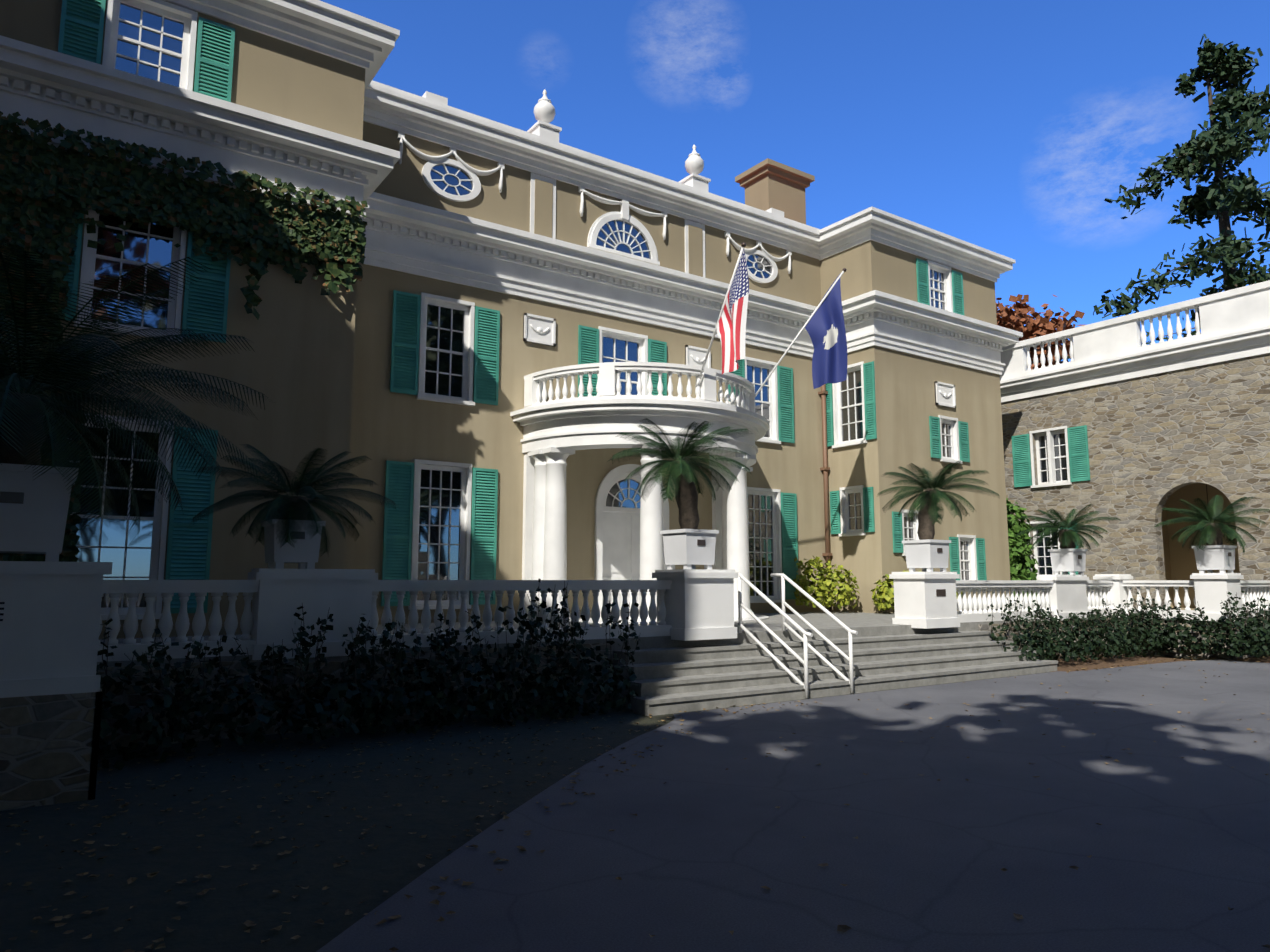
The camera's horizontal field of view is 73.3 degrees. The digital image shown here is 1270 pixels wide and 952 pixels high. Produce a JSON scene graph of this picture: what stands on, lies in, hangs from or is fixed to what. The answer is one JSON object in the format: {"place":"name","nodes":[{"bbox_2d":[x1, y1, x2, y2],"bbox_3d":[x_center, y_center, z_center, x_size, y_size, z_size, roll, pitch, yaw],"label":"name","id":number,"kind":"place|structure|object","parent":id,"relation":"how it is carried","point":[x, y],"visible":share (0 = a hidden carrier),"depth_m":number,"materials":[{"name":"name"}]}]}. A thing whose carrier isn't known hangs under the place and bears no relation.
{"place":"outdoors","nodes":[
{"label":"outdoors","id":0,"kind":"place"},
{"bbox_2d":[0,653,1229,951],"bbox_3d":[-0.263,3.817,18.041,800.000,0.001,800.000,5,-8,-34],"label":"ground","id":1,"kind":"structure","parent":0,"point":[218,917],"depth_m":5.48,"materials":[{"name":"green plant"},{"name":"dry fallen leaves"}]},
{"bbox_2d":[0,0,1022,638],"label":"house","id":2,"kind":"structure","parent":1,"relation":"on","point":[500,262],"depth_m":16.56,"materials":[{"name":"paint"}]},
{"bbox_2d":[0,111,367,561],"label":"tower ivy","id":3,"kind":"object","parent":2,"relation":"attached to","point":[47,191],"depth_m":11.91,"materials":[{"name":"green plant"}]},
{"bbox_2d":[0,561,1269,810],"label":"terrace","id":4,"kind":"structure","parent":1,"relation":"on","point":[700,649],"depth_m":10.59,"materials":[{"name":"white paint"}]},
{"bbox_2d":[0,463,78,561],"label":"planter","id":5,"kind":"object","parent":4,"relation":"on","point":[33,516],"visible":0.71,"depth_m":6.18,"materials":[{"name":"paint"}]},
{"bbox_2d":[0,236,274,541],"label":"sago palm","id":6,"kind":"object","parent":5,"relation":"in","point":[26,429],"visible":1,"depth_m":6.40,"materials":[{"name":"green plant"}]},
{"bbox_2d":[261,519,325,568],"bbox_3d":[-3.772,0.760,9.395,0.550,0.522,0.550,5,-8,-34],"label":"planter","id":7,"kind":"object","parent":4,"relation":"on","point":[303,553],"visible":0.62,"depth_m":9.22,"materials":[{"name":"paint"}]},
{"bbox_2d":[189,444,399,556],"bbox_3d":[-3.768,0.267,9.497,1.905,1.245,2.070,-5,-9,35],"label":"sago palm","id":8,"kind":"object","parent":7,"relation":"in","point":[292,508],"visible":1,"depth_m":9.32,"materials":[{"name":"green plant"}]},
{"bbox_2d":[510,362,768,623],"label":"portico","id":9,"kind":"structure","parent":4,"relation":"on","point":[557,431],"depth_m":16.50,"materials":[{"name":"white paint"}]},
{"bbox_2d":[695,242,846,396],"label":"flagpoles","id":10,"kind":"object","parent":9,"relation":"on","point":[743,244],"visible":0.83,"depth_m":16.58,"materials":[{"name":"white metal"}]},
{"bbox_2d":[717,249,748,375],"bbox_3d":[1.761,-2.983,15.800,0.274,2.268,0.899,5,-8,-34],"label":"us flag","id":11,"kind":"object","parent":10,"relation":"hanging from","point":[731,329],"visible":0.96,"depth_m":15.61,"materials":[{"name":"fabric"}]},
{"bbox_2d":[805,273,847,388],"bbox_3d":[4.080,-3.115,18.276,0.865,2.508,0.235,-1,-7,7],"label":"blue flag","id":12,"kind":"object","parent":10,"relation":"hanging from","point":[825,328],"visible":1,"depth_m":18.25,"materials":[{"name":"blue fabric"}]},
{"bbox_2d":[660,529,718,569],"bbox_3d":[0.793,1.076,12.422,0.610,0.572,0.610,5,-8,-34],"label":"planter","id":13,"kind":"object","parent":4,"relation":"on","point":[688,548],"visible":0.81,"depth_m":12.23,"materials":[{"name":"paint"}]},
{"bbox_2d":[611,418,751,528],"bbox_3d":[0.645,0.002,12.492,2.286,1.648,2.063,-3,-7,20],"label":"potted palm","id":14,"kind":"object","parent":13,"relation":"on","point":[682,478],"visible":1,"depth_m":12.34,"materials":[{"name":"green plant"}]},
{"bbox_2d":[792,555,962,610],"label":"yellow shrubs","id":15,"kind":"object","parent":4,"relation":"on","point":[824,586],"visible":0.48,"depth_m":20.26,"materials":[{"name":"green plant"}]},
{"bbox_2d":[902,539,950,571],"bbox_3d":[5.313,1.458,15.531,0.610,0.572,0.610,5,-8,-34],"label":"planter","id":16,"kind":"object","parent":4,"relation":"on","point":[928,555],"visible":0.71,"depth_m":15.35,"materials":[{"name":"paint"}]},
{"bbox_2d":[877,461,999,539],"bbox_3d":[5.597,0.487,15.804,2.170,1.494,1.984,-1,-7,6],"label":"potted palm","id":17,"kind":"object","parent":16,"relation":"on","point":[927,504],"visible":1,"depth_m":15.57,"materials":[{"name":"green plant"}]},
{"bbox_2d":[1006,498,1037,596],"bbox_3d":[10.617,2.133,24.677,2.461,3.208,1.797,12,-14,-59],"label":"vine","id":18,"kind":"object","parent":4,"relation":"on","point":[1020,553],"visible":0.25,"depth_m":24.39,"materials":[{"name":"green plant"}]},
{"bbox_2d":[1048,548,1087,574],"bbox_3d":[9.353,1.853,18.427,0.570,0.552,0.570,5,-8,-34],"label":"planter","id":19,"kind":"object","parent":4,"relation":"on","point":[1072,561],"visible":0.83,"depth_m":18.27,"materials":[{"name":"paint"}]},
{"bbox_2d":[1015,504,1119,551],"bbox_3d":[9.326,1.162,18.513,1.823,1.029,1.785,1,-7,-8],"label":"sago palm","id":20,"kind":"object","parent":19,"relation":"in","point":[1068,538],"visible":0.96,"depth_m":18.39,"materials":[{"name":"green plant"}]},
{"bbox_2d":[1192,545,1236,572],"bbox_3d":[12.171,1.749,17.907,0.610,0.572,0.610,5,-8,-34],"label":"planter","id":21,"kind":"object","parent":4,"relation":"on","point":[1211,558],"visible":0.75,"depth_m":17.73,"materials":[{"name":"paint"}]},
{"bbox_2d":[1152,495,1269,553],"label":"sago palm","id":22,"kind":"object","parent":21,"relation":"in","point":[1212,533],"visible":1,"depth_m":17.85,"materials":[{"name":"green plant"}]},
{"bbox_2d":[96,579,1269,769],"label":"shrubs","id":23,"kind":"object","parent":1,"relation":"on","point":[428,693],"visible":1,"depth_m":9.11,"materials":[{"name":"green plant"}]},
{"bbox_2d":[996,294,1084,369],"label":"orange tree","id":24,"kind":"object","parent":1,"relation":"on","point":[1036,325],"visible":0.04,"depth_m":55.68,"materials":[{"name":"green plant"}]},
{"bbox_2d":[1000,280,1269,609],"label":"wing","id":25,"kind":"structure","parent":1,"relation":"on","point":[1127,425],"depth_m":23.11,"materials":[{"name":"stone"}]},
{"bbox_2d":[1067,34,1269,358],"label":"conifer tree","id":26,"kind":"object","parent":1,"relation":"on","point":[1216,146],"visible":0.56,"depth_m":40.88,"materials":[{"name":"green plant"}]},
{"bbox_2d":[0,656,1269,951],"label":"leaf litter ground","id":27,"kind":"structure","parent":0,"point":[522,848],"depth_m":5.57,"materials":[{"name":"brown plant"}]},
{"bbox_2d":[316,660,1269,951],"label":"driveway","id":28,"kind":"structure","parent":0,"point":[700,850],"depth_m":5.32,"materials":[{"name":"grey asphalt"}]},
{"bbox_2d":[320,0,1269,361],"label":"sky","id":29,"kind":"structure","parent":0,"point":[1006,128],"materials":[{"name":"blue"}]},
{"bbox_2d":[1052,654,1269,671],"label":"ground beds","id":30,"kind":"object","parent":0,"point":[1063,665],"depth_m":16.91,"materials":[{"name":"brown soil"}]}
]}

